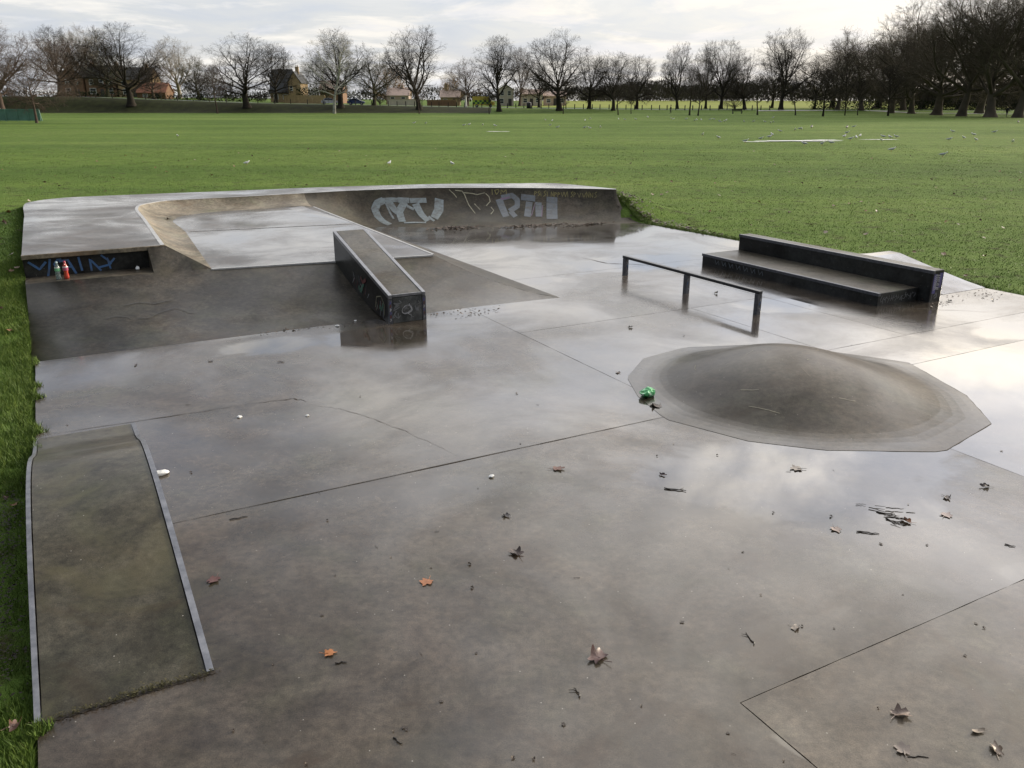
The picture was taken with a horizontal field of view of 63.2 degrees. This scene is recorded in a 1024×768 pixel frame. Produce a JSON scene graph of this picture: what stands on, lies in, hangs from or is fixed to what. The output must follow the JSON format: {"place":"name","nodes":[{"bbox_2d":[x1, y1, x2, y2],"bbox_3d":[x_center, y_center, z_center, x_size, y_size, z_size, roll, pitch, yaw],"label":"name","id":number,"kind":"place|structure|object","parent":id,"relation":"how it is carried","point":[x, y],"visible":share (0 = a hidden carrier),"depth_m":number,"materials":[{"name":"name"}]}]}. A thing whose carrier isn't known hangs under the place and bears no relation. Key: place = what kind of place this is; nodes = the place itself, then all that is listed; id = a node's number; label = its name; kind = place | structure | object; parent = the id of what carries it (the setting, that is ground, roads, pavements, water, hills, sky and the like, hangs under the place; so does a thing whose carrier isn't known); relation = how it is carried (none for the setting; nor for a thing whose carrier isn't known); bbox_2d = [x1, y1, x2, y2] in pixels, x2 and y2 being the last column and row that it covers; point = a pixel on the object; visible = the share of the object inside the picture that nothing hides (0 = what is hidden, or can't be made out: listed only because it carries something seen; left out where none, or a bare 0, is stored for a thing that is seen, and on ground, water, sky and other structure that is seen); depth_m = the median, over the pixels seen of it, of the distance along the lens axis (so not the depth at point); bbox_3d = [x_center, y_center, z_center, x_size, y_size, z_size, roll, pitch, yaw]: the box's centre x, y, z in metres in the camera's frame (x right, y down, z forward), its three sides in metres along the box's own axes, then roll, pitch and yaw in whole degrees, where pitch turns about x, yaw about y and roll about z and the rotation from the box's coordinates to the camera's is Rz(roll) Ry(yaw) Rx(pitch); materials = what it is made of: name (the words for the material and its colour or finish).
{"place":"outdoors","nodes":[
{"label":"outdoors","id":0,"kind":"place"},
{"bbox_2d":[70,96,664,109],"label":"road","id":1,"kind":"structure","parent":0,"point":[390,105],"depth_m":205.92,"materials":[{"name":"grey asphalt"}]},
{"bbox_2d":[472,96,494,106],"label":"rescue van","id":2,"kind":"object","parent":1,"relation":"on","point":[476,101],"visible":0.75,"depth_m":204.52,"materials":[{"name":"yellow paint"}]},
{"bbox_2d":[0,0,1022,100],"label":"sky","id":3,"kind":"structure","parent":0,"point":[647,28],"materials":[{"name":"white"}]},
{"bbox_2d":[0,96,1023,767],"bbox_3d":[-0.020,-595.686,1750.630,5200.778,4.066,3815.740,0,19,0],"label":"grass field","id":4,"kind":"structure","parent":0,"point":[144,126],"depth_m":40.41,"materials":[{"name":"green plant"}]},
{"bbox_2d":[0,478,29,730],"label":"grass","id":5,"kind":"structure","parent":4,"relation":"on","point":[6,595],"depth_m":4.94,"materials":[{"name":"green plant"}]},
{"bbox_2d":[0,109,42,120],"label":"green barrier","id":6,"kind":"object","parent":4,"relation":"on","point":[15,115],"visible":0.88,"depth_m":113.14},
{"bbox_2d":[0,23,45,108],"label":"bare tree","id":7,"kind":"object","parent":4,"relation":"on","point":[2,106],"visible":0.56,"depth_m":188.90,"materials":[{"name":"brown plant"}]},
{"bbox_2d":[8,75,43,94],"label":"shrub","id":8,"kind":"object","parent":4,"relation":"on","point":[24,84],"visible":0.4,"depth_m":201.30,"materials":[{"name":"brown plant"}]},
{"bbox_2d":[0,30,81,122],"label":"bare tree","id":9,"kind":"object","parent":4,"relation":"on","point":[51,65],"visible":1,"depth_m":104.33,"materials":[{"name":"brown plant"}]},
{"bbox_2d":[23,24,90,95],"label":"bare tree","id":10,"kind":"object","parent":4,"relation":"on","point":[65,55],"visible":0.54,"depth_m":206.97,"materials":[{"name":"brown plant"}]},
{"bbox_2d":[42,38,95,96],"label":"bare tree","id":11,"kind":"object","parent":4,"relation":"on","point":[71,42],"visible":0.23,"depth_m":215.77,"materials":[{"name":"brown plant"}]},
{"bbox_2d":[9,90,136,96],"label":"hedge","id":12,"kind":"object","parent":4,"relation":"on","point":[102,93],"visible":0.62,"depth_m":202.97,"materials":[{"name":"brown plant"}]},
{"bbox_2d":[59,61,86,96],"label":"house","id":13,"kind":"structure","parent":4,"relation":"on","point":[82,88],"depth_m":236.49,"materials":[{"name":"orange brick"}]},
{"bbox_2d":[62,24,122,67],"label":"bare tree","id":14,"kind":"object","parent":4,"relation":"on","point":[78,28],"visible":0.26,"depth_m":241.66,"materials":[{"name":"brown plant"}]},
{"bbox_2d":[85,62,119,96],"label":"house","id":15,"kind":"structure","parent":4,"relation":"on","point":[88,87],"depth_m":237.08,"materials":[{"name":"orange brick"}]},
{"bbox_2d":[81,40,132,96],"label":"bare tree","id":16,"kind":"object","parent":4,"relation":"on","point":[95,84],"visible":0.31,"depth_m":221.96,"materials":[{"name":"brown plant"}]},
{"bbox_2d":[67,21,174,105],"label":"bare tree","id":17,"kind":"object","parent":4,"relation":"on","point":[126,85],"visible":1,"depth_m":188.74,"materials":[{"name":"brown plant"}]},
{"bbox_2d":[116,67,159,96],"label":"house","id":18,"kind":"structure","parent":4,"relation":"on","point":[128,82],"depth_m":237.33,"materials":[{"name":"beige brick"}]},
{"bbox_2d":[128,60,176,98],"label":"bare tree","id":19,"kind":"object","parent":4,"relation":"on","point":[153,88],"visible":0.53,"depth_m":214.87,"materials":[{"name":"brown plant"}]},
{"bbox_2d":[136,83,174,98],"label":"outbuilding","id":20,"kind":"structure","parent":4,"relation":"on","point":[169,90],"depth_m":225.03,"materials":[{"name":"orange brick"}]},
{"bbox_2d":[134,34,205,98],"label":"willow tree","id":21,"kind":"object","parent":4,"relation":"on","point":[177,59],"visible":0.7,"depth_m":243.01,"materials":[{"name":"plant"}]},
{"bbox_2d":[174,54,212,99],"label":"bare tree","id":22,"kind":"object","parent":4,"relation":"on","point":[188,71],"visible":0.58,"depth_m":234.39,"materials":[{"name":"brown plant"}]},
{"bbox_2d":[179,72,214,99],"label":"shrub","id":23,"kind":"object","parent":4,"relation":"on","point":[195,86],"visible":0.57,"depth_m":224.99,"materials":[{"name":"brown plant"}]},
{"bbox_2d":[148,94,266,101],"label":"hedge","id":24,"kind":"object","parent":4,"relation":"on","point":[202,97],"visible":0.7,"depth_m":210.39,"materials":[{"name":"brown plant"}]},
{"bbox_2d":[195,64,231,112],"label":"young tree","id":25,"kind":"object","parent":4,"relation":"on","point":[212,72],"visible":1,"depth_m":181.40,"materials":[{"name":"brown plant"}]},
{"bbox_2d":[197,32,291,108],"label":"bare tree","id":26,"kind":"object","parent":4,"relation":"on","point":[245,88],"visible":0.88,"depth_m":192.45,"materials":[{"name":"brown plant"}]},
{"bbox_2d":[250,43,298,102],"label":"bare tree","id":27,"kind":"object","parent":4,"relation":"on","point":[283,66],"visible":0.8,"depth_m":219.90,"materials":[{"name":"brown plant"}]},
{"bbox_2d":[269,69,292,102],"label":"house","id":28,"kind":"structure","parent":4,"relation":"on","point":[280,98],"depth_m":235.05,"materials":[{"name":"beige brick"}]},
{"bbox_2d":[287,65,308,94],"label":"house","id":29,"kind":"structure","parent":4,"relation":"on","point":[298,78],"depth_m":232.15,"materials":[{"name":"beige brick"}]},
{"bbox_2d":[284,95,324,103],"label":"garden wall","id":30,"kind":"structure","parent":4,"relation":"on","point":[316,99],"depth_m":223.22,"materials":[{"name":"beige brick"}]},
{"bbox_2d":[295,86,328,97],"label":"hedge","id":31,"kind":"object","parent":4,"relation":"on","point":[321,93],"visible":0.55,"depth_m":224.96,"materials":[{"name":"brown plant"}]},
{"bbox_2d":[299,54,340,97],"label":"bare tree","id":32,"kind":"object","parent":4,"relation":"on","point":[319,63],"visible":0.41,"depth_m":235.12,"materials":[{"name":"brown plant"}]},
{"bbox_2d":[296,32,368,112],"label":"birch tree","id":33,"kind":"object","parent":4,"relation":"on","point":[338,71],"visible":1,"depth_m":180.26,"materials":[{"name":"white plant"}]},
{"bbox_2d":[318,80,347,102],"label":"house","id":34,"kind":"structure","parent":4,"relation":"on","point":[344,96],"depth_m":253.49,"materials":[{"name":"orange brick"}]},
{"bbox_2d":[297,27,376,107],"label":"bare tree","id":35,"kind":"object","parent":4,"relation":"on","point":[340,98],"visible":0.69,"depth_m":192.32,"materials":[{"name":"brown plant"}]},
{"bbox_2d":[352,49,402,105],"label":"bare tree","id":36,"kind":"object","parent":4,"relation":"on","point":[386,84],"visible":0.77,"depth_m":201.63,"materials":[{"name":"brown plant"}]},
{"bbox_2d":[363,63,410,103],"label":"willow tree","id":37,"kind":"object","parent":4,"relation":"on","point":[389,80],"visible":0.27,"depth_m":252.85,"materials":[{"name":"brown plant"}]},
{"bbox_2d":[386,84,411,103],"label":"house","id":38,"kind":"structure","parent":4,"relation":"on","point":[395,93],"depth_m":247.90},
{"bbox_2d":[388,99,415,104],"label":"garden wall","id":39,"kind":"structure","parent":4,"relation":"on","point":[400,101],"depth_m":227.26,"materials":[{"name":"beige brick"}]},
{"bbox_2d":[379,25,450,109],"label":"bare tree","id":40,"kind":"object","parent":4,"relation":"on","point":[422,59],"visible":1,"depth_m":190.61,"materials":[{"name":"brown plant"}]},
{"bbox_2d":[407,76,428,113],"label":"young tree","id":41,"kind":"object","parent":4,"relation":"on","point":[416,89],"visible":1,"depth_m":177.07,"materials":[{"name":"brown plant"}]},
{"bbox_2d":[427,100,455,105],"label":"garden wall","id":42,"kind":"structure","parent":4,"relation":"on","point":[442,102],"depth_m":227.34,"materials":[{"name":"orange brick"}]},
{"bbox_2d":[439,82,460,105],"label":"house","id":43,"kind":"structure","parent":4,"relation":"on","point":[445,95],"depth_m":244.47,"materials":[{"name":"beige brick"}]},
{"bbox_2d":[443,57,487,105],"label":"bare tree","id":44,"kind":"object","parent":4,"relation":"on","point":[464,80],"visible":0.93,"depth_m":233.84,"materials":[{"name":"brown plant"}]},
{"bbox_2d":[466,33,530,111],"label":"bare tree","id":45,"kind":"object","parent":4,"relation":"on","point":[495,67],"visible":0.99,"depth_m":190.05,"materials":[{"name":"brown plant"}]},
{"bbox_2d":[499,81,514,105],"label":"house","id":46,"kind":"structure","parent":4,"relation":"on","point":[506,96],"depth_m":249.53,"materials":[{"name":"brick"}]},
{"bbox_2d":[504,47,535,105],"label":"bare tree","id":47,"kind":"object","parent":4,"relation":"on","point":[521,88],"visible":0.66,"depth_m":243.63,"materials":[{"name":"brown plant"}]},
{"bbox_2d":[521,89,541,105],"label":"house","id":48,"kind":"structure","parent":4,"relation":"on","point":[534,101],"depth_m":251.78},
{"bbox_2d":[523,60,554,107],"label":"bare tree","id":49,"kind":"object","parent":4,"relation":"on","point":[540,92],"visible":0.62,"depth_m":221.66,"materials":[{"name":"brown plant"}]},
{"bbox_2d":[543,91,566,105],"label":"house","id":50,"kind":"structure","parent":4,"relation":"on","point":[550,100],"depth_m":254.72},
{"bbox_2d":[519,29,593,110],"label":"bare tree","id":51,"kind":"object","parent":4,"relation":"on","point":[551,87],"visible":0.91,"depth_m":189.28,"materials":[{"name":"brown plant"}]},
{"bbox_2d":[554,78,574,113],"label":"young tree","id":52,"kind":"object","parent":4,"relation":"on","point":[563,91],"visible":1,"depth_m":177.38,"materials":[{"name":"brown plant"}]},
{"bbox_2d":[564,46,609,108],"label":"bare tree","id":53,"kind":"object","parent":4,"relation":"on","point":[590,89],"visible":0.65,"depth_m":201.14,"materials":[{"name":"brown plant"}]},
{"bbox_2d":[171,76,1018,108],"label":"wood","id":54,"kind":"object","parent":4,"relation":"on","point":[659,89],"visible":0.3,"depth_m":338.17,"materials":[{"name":"brown plant"}]},
{"bbox_2d":[587,50,639,110],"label":"bare tree","id":55,"kind":"object","parent":4,"relation":"on","point":[608,76],"visible":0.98,"depth_m":193.11,"materials":[{"name":"brown plant"}]},
{"bbox_2d":[609,75,628,114],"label":"young tree","id":56,"kind":"object","parent":4,"relation":"on","point":[615,87],"visible":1,"depth_m":161.91,"materials":[{"name":"brown plant"}]},
{"bbox_2d":[617,54,657,108],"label":"bare tree","id":57,"kind":"object","parent":4,"relation":"on","point":[640,82],"visible":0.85,"depth_m":207.35,"materials":[{"name":"brown plant"}]},
{"bbox_2d":[617,190,722,234],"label":"grass","id":58,"kind":"structure","parent":4,"relation":"on","point":[657,219],"depth_m":19.60,"materials":[{"name":"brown plant"}]},
{"bbox_2d":[658,43,701,108],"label":"bare tree","id":59,"kind":"object","parent":4,"relation":"on","point":[681,66],"visible":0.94,"depth_m":220.41,"materials":[{"name":"brown plant"}]},
{"bbox_2d":[676,62,711,114],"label":"young tree","id":60,"kind":"object","parent":4,"relation":"on","point":[689,71],"visible":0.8,"depth_m":158.18,"materials":[{"name":"brown plant"}]},
{"bbox_2d":[687,72,713,115],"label":"young tree","id":61,"kind":"object","parent":4,"relation":"on","point":[699,86],"visible":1,"depth_m":154.65,"materials":[{"name":"brown plant"}]},
{"bbox_2d":[693,40,724,108],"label":"bare tree","id":62,"kind":"object","parent":4,"relation":"on","point":[708,73],"visible":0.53,"depth_m":223.38,"materials":[{"name":"brown plant"}]},
{"bbox_2d":[698,36,749,108],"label":"bare tree","id":63,"kind":"object","parent":4,"relation":"on","point":[724,64],"visible":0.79,"depth_m":219.29,"materials":[{"name":"brown plant"}]},
{"bbox_2d":[720,91,747,108],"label":"shrub","id":64,"kind":"object","parent":4,"relation":"on","point":[730,98],"visible":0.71,"depth_m":222.94,"materials":[{"name":"green plant"}]},
{"bbox_2d":[721,53,772,109],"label":"bare tree","id":65,"kind":"object","parent":4,"relation":"on","point":[739,85],"visible":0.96,"depth_m":213.91,"materials":[{"name":"brown plant"}]},
{"bbox_2d":[745,73,774,114],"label":"young tree","id":66,"kind":"object","parent":4,"relation":"on","point":[759,84],"visible":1,"depth_m":161.92,"materials":[{"name":"brown plant"}]},
{"bbox_2d":[760,44,792,107],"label":"bare tree","id":67,"kind":"object","parent":4,"relation":"on","point":[776,86],"visible":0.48,"depth_m":234.19,"materials":[{"name":"brown plant"}]},
{"bbox_2d":[754,25,817,109],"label":"bare tree","id":68,"kind":"object","parent":4,"relation":"on","point":[787,58],"visible":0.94,"depth_m":206.41,"materials":[{"name":"brown plant"}]},
{"bbox_2d":[782,77,811,114],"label":"young tree","id":69,"kind":"object","parent":4,"relation":"on","point":[793,88],"visible":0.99,"depth_m":160.20,"materials":[{"name":"brown plant"}]},
{"bbox_2d":[799,54,835,108],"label":"bare tree","id":70,"kind":"object","parent":4,"relation":"on","point":[814,74],"visible":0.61,"depth_m":220.15,"materials":[{"name":"brown plant"}]},
{"bbox_2d":[807,68,847,115],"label":"young tree","id":71,"kind":"object","parent":4,"relation":"on","point":[827,84],"visible":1,"depth_m":148.12,"materials":[{"name":"brown plant"}]},
{"bbox_2d":[789,47,880,107],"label":"plane tree","id":72,"kind":"object","parent":4,"relation":"on","point":[826,75],"visible":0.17,"depth_m":239.84,"materials":[{"name":"brown plant"}]},
{"bbox_2d":[807,37,869,109],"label":"plane tree","id":73,"kind":"object","parent":4,"relation":"on","point":[837,107],"visible":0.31,"depth_m":210.31,"materials":[{"name":"brown plant"}]},
{"bbox_2d":[834,46,862,115],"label":"birch tree","id":74,"kind":"object","parent":4,"relation":"on","point":[846,81],"visible":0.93,"depth_m":155.89,"materials":[{"name":"brown plant"}]},
{"bbox_2d":[821,25,888,110],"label":"plane tree","id":75,"kind":"object","parent":4,"relation":"on","point":[861,105],"visible":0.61,"depth_m":196.56,"materials":[{"name":"brown plant"}]},
{"bbox_2d":[851,77,868,114],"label":"young tree","id":76,"kind":"object","parent":4,"relation":"on","point":[857,88],"visible":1,"depth_m":158.41,"materials":[{"name":"brown plant"}]},
{"bbox_2d":[873,64,908,115],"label":"young tree","id":77,"kind":"object","parent":4,"relation":"on","point":[888,70],"visible":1,"depth_m":153.72,"materials":[{"name":"brown plant"}]},
{"bbox_2d":[849,13,941,112],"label":"plane tree","id":78,"kind":"object","parent":4,"relation":"on","point":[873,76],"visible":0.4,"depth_m":181.39,"materials":[{"name":"brown plant"}]},
{"bbox_2d":[864,23,951,109],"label":"plane tree","id":79,"kind":"object","parent":4,"relation":"on","point":[903,105],"visible":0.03,"depth_m":201.92,"materials":[{"name":"brown plant"}]},
{"bbox_2d":[810,99,1017,109],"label":"hedge","id":80,"kind":"object","parent":4,"relation":"on","point":[884,103],"visible":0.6,"depth_m":216.92,"materials":[{"name":"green plant"}]},
{"bbox_2d":[872,9,961,113],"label":"plane tree","id":81,"kind":"object","parent":4,"relation":"on","point":[911,98],"visible":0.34,"depth_m":175.60,"materials":[{"name":"brown plant"}]},
{"bbox_2d":[871,18,992,108],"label":"plane tree","id":82,"kind":"object","parent":4,"relation":"on","point":[925,96],"visible":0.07,"depth_m":225.48,"materials":[{"name":"brown plant"}]},
{"bbox_2d":[865,0,1020,114],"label":"plane tree","id":83,"kind":"object","parent":4,"relation":"on","point":[940,95],"visible":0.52,"depth_m":158.92,"materials":[{"name":"brown plant"}]},
{"bbox_2d":[902,0,1023,115],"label":"plane tree","id":84,"kind":"object","parent":4,"relation":"on","point":[963,109],"visible":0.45,"depth_m":146.00,"materials":[{"name":"brown plant"}]},
{"bbox_2d":[925,0,1023,116],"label":"plane tree","id":85,"kind":"object","parent":4,"relation":"on","point":[991,105],"visible":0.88,"depth_m":139.86,"materials":[{"name":"brown plant"}]},
{"bbox_2d":[950,0,1023,117],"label":"plane tree","id":86,"kind":"object","parent":4,"relation":"on","point":[1018,111],"visible":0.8,"depth_m":136.28,"materials":[{"name":"brown plant"}]},
{"bbox_2d":[952,4,1023,112],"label":"plane tree","id":87,"kind":"object","parent":4,"relation":"on","point":[980,107],"visible":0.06,"depth_m":182.76,"materials":[{"name":"brown plant"}]},
{"bbox_2d":[35,223,1023,767],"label":"concrete ground","id":88,"kind":"structure","parent":0,"point":[399,443],"depth_m":5.41,"materials":[{"name":"grey concrete"}]},
{"bbox_2d":[26,422,214,723],"bbox_3d":[-2.745,0.936,5.558,0.793,0.542,3.864,-10,21,-27],"label":"steel edged hump","id":89,"kind":"object","parent":88,"relation":"on","point":[113,612],"visible":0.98,"depth_m":4.67,"materials":[{"name":"concrete"}]},
{"bbox_2d":[28,667,216,722],"bbox_3d":[-1.834,1.468,3.979,0.844,0.047,0.077,-10,21,-26],"label":"moss","id":90,"kind":"object","parent":89,"relation":"on","point":[134,692],"visible":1,"depth_m":3.99,"materials":[{"name":"plant"}]},
{"bbox_2d":[21,183,638,363],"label":"concrete ramp","id":91,"kind":"structure","parent":88,"relation":"on","point":[219,265],"depth_m":12.31,"materials":[{"name":"concrete"}]},
{"bbox_2d":[333,229,425,323],"bbox_3d":[-1.869,-1.532,11.503,0.513,0.899,2.224,-10,21,-27],"label":"inclined ledge","id":92,"kind":"object","parent":91,"relation":"on","point":[386,286],"visible":1,"depth_m":11.16,"materials":[{"name":"concrete"}]},
{"bbox_2d":[426,221,614,230],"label":"leaf litter","id":93,"kind":"object","parent":91,"relation":"on","point":[462,226],"visible":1,"depth_m":18.77,"materials":[{"name":"brown plant"}]},
{"bbox_2d":[587,645,611,663],"bbox_3d":[0.454,1.378,4.229,0.133,0.053,0.120,16,25,40],"label":"fallen leaf","id":94,"kind":"object","parent":88,"relation":"on","point":[597,655],"visible":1,"depth_m":4.26,"materials":[{"name":"brown plant"}]},
{"bbox_2d":[622,255,762,314],"bbox_3d":[2.556,-1.504,12.306,0.071,0.328,3.062,-10,21,-27],"label":"flat rail","id":95,"kind":"object","parent":88,"relation":"on","point":[757,297],"visible":1,"depth_m":12.17,"materials":[{"name":"metal"}]},
{"bbox_2d":[628,343,990,451],"bbox_3d":[2.790,-0.117,8.197,3.211,0.329,3.167,0,19,0],"label":"concrete mound","id":96,"kind":"object","parent":88,"relation":"on","point":[795,395],"visible":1,"depth_m":7.66,"materials":[{"name":"grey concrete"}]},
{"bbox_2d":[639,387,654,396],"bbox_3d":[1.298,0.085,8.012,0.157,0.109,0.172,0,19,0],"label":"snack packet","id":97,"kind":"object","parent":96,"relation":"on","point":[647,392],"visible":1,"depth_m":7.96,"materials":[{"name":"green plastic"}]},
{"bbox_2d":[702,233,943,305],"bbox_3d":[4.692,-1.854,13.124,1.094,0.463,3.848,-10,21,-27],"label":"stepped ledge","id":98,"kind":"object","parent":88,"relation":"on","point":[868,279],"visible":1,"depth_m":12.72,"materials":[{"name":"concrete"}]},
{"bbox_2d":[890,703,911,718],"bbox_3d":[1.793,1.515,3.852,0.117,0.038,0.064,-2,19,-6],"label":"fallen leaf","id":99,"kind":"object","parent":88,"relation":"on","point":[897,710],"visible":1,"depth_m":3.87,"materials":[{"name":"brown plant"}]},
{"bbox_2d":[893,741,910,758],"bbox_3d":[1.721,1.600,3.644,0.077,0.011,0.087,-11,21,-28],"label":"fallen leaf","id":100,"kind":"object","parent":88,"relation":"on","point":[901,747],"visible":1,"depth_m":3.65,"materials":[{"name":"brown plant"}]},
{"bbox_2d":[864,251,984,294],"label":"kicker ramp","id":101,"kind":"structure","parent":88,"relation":"on","point":[952,283],"depth_m":12.93,"materials":[{"name":"concrete"}]},
{"bbox_2d":[756,110,1013,110],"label":"path","id":102,"kind":"structure","parent":0,"point":[836,110],"depth_m":198.12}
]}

